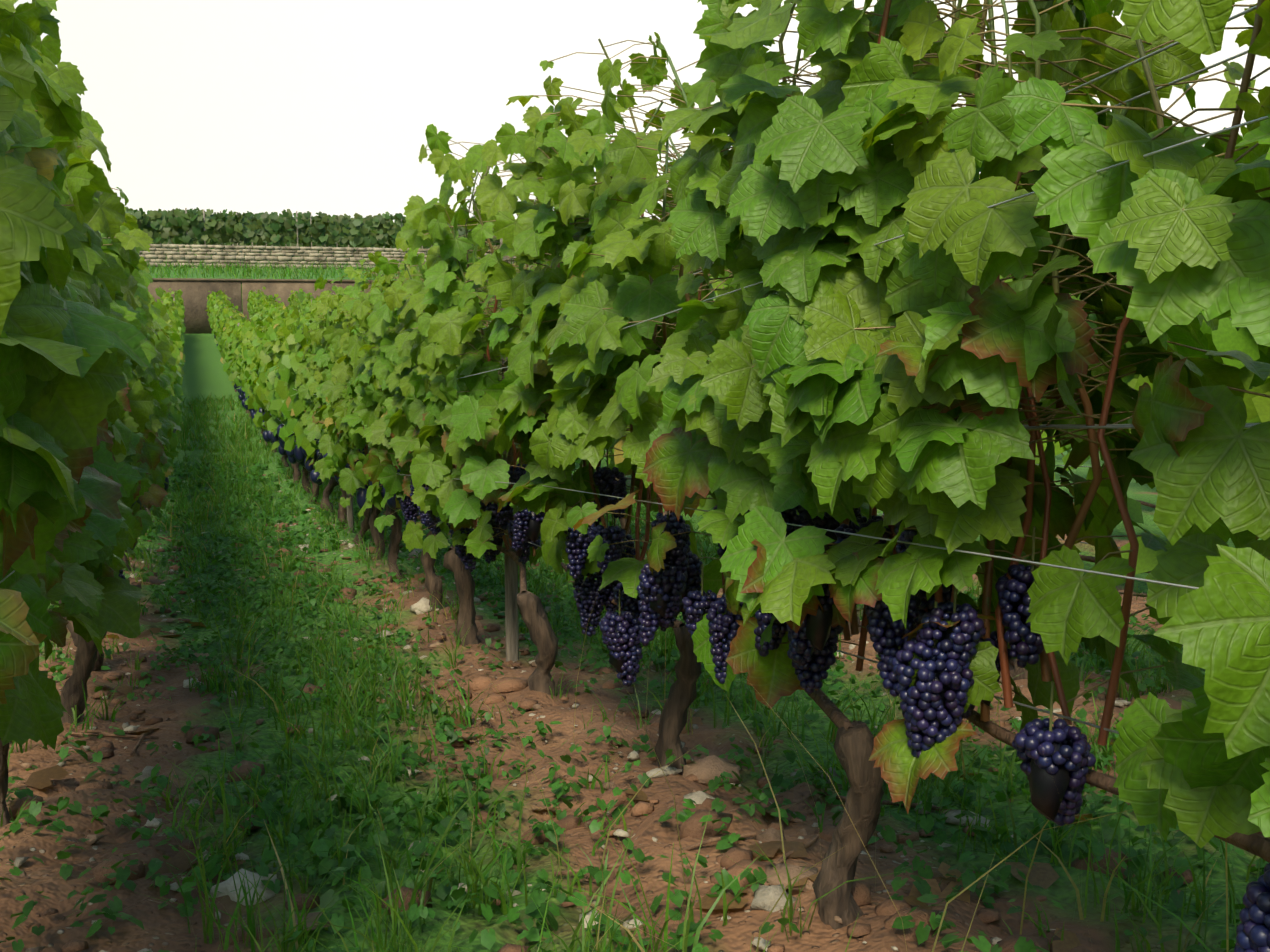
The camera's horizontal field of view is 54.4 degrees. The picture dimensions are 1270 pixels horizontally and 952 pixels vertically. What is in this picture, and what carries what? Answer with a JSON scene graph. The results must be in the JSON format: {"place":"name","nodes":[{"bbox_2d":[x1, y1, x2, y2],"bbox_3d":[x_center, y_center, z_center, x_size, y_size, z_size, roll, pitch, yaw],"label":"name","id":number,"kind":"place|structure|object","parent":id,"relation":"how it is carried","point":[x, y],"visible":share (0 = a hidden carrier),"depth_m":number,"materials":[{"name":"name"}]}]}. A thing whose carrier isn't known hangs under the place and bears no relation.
{"place":"outdoors","nodes":[
{"label":"outdoors","id":0,"kind":"place"},
{"bbox_2d":[0,245,1263,951],"bbox_3d":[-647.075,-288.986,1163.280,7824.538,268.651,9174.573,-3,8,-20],"label":"ground","id":1,"kind":"structure","parent":0,"point":[166,925],"depth_m":2.61,"materials":[{"name":"brown soil"}]},
{"bbox_2d":[125,207,515,249],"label":"hillside vine rows","id":2,"kind":"object","parent":1,"relation":"on","point":[248,228],"visible":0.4,"depth_m":51.21,"materials":[{"name":"green plant"}]},
{"bbox_2d":[139,244,531,269],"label":"dry stone wall","id":3,"kind":"structure","parent":1,"relation":"on","point":[218,252],"depth_m":49.19,"materials":[{"name":"grey stone"}]},
{"bbox_2d":[146,259,717,279],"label":"bank grass","id":4,"kind":"structure","parent":1,"relation":"on","point":[229,269],"depth_m":45.61,"materials":[{"name":"green plant"}]},
{"bbox_2d":[147,278,723,333],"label":"retaining wall","id":5,"kind":"structure","parent":1,"relation":"on","point":[195,294],"depth_m":42.21,"materials":[{"name":"stone"}]},
{"bbox_2d":[5,468,1261,951],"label":"stones","id":6,"kind":"object","parent":1,"relation":"on","point":[703,770],"visible":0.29,"depth_m":2.40,"materials":[{"name":"beige stone"}]},
{"bbox_2d":[0,208,1269,951],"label":"vine trunks","id":7,"kind":"object","parent":1,"relation":"on","point":[854,748],"visible":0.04,"depth_m":2.69,"materials":[{"name":"brown plant"}]},
{"bbox_2d":[0,5,1267,733],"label":"trellis wires","id":8,"kind":"object","parent":7,"relation":"attached to","point":[1248,425],"depth_m":1.27,"materials":[{"name":"grey metal"}]},
{"bbox_2d":[10,0,1269,745],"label":"vine shoots","id":9,"kind":"object","parent":7,"relation":"attached to","point":[1048,662],"visible":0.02,"depth_m":1.44,"materials":[{"name":"plant"}]},
{"bbox_2d":[0,0,1269,847],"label":"vine leaves","id":10,"kind":"object","parent":9,"relation":"attached to","point":[834,408],"visible":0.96,"depth_m":1.44,"materials":[{"name":"green plant"}]},
{"bbox_2d":[118,335,1269,951],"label":"grapes","id":11,"kind":"object","parent":9,"relation":"hanging from","point":[896,675],"visible":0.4,"depth_m":1.66,"materials":[{"name":"purple food"}]},
{"bbox_2d":[404,470,1069,820],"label":"grape bunches","id":12,"kind":"object","parent":11,"relation":"in","point":[1046,796],"visible":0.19,"depth_m":1.65,"materials":[{"name":"purple food"}]},
{"bbox_2d":[152,62,1269,575],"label":"vine leaves","id":13,"kind":"object","parent":9,"relation":"attached to","point":[262,360],"visible":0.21,"depth_m":9.66,"materials":[{"name":"green plant"}]},
{"bbox_2d":[0,392,1269,951],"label":"grass and weeds","id":14,"kind":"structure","parent":1,"relation":"on","point":[226,482],"depth_m":2.58,"materials":[{"name":"green plant"}]},
{"bbox_2d":[14,0,1269,221],"bbox_3d":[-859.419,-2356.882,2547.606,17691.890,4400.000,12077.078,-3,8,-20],"label":"sky","id":15,"kind":"structure","parent":0,"point":[294,106],"depth_m":8464.25,"materials":[{"name":"white"}]}
]}

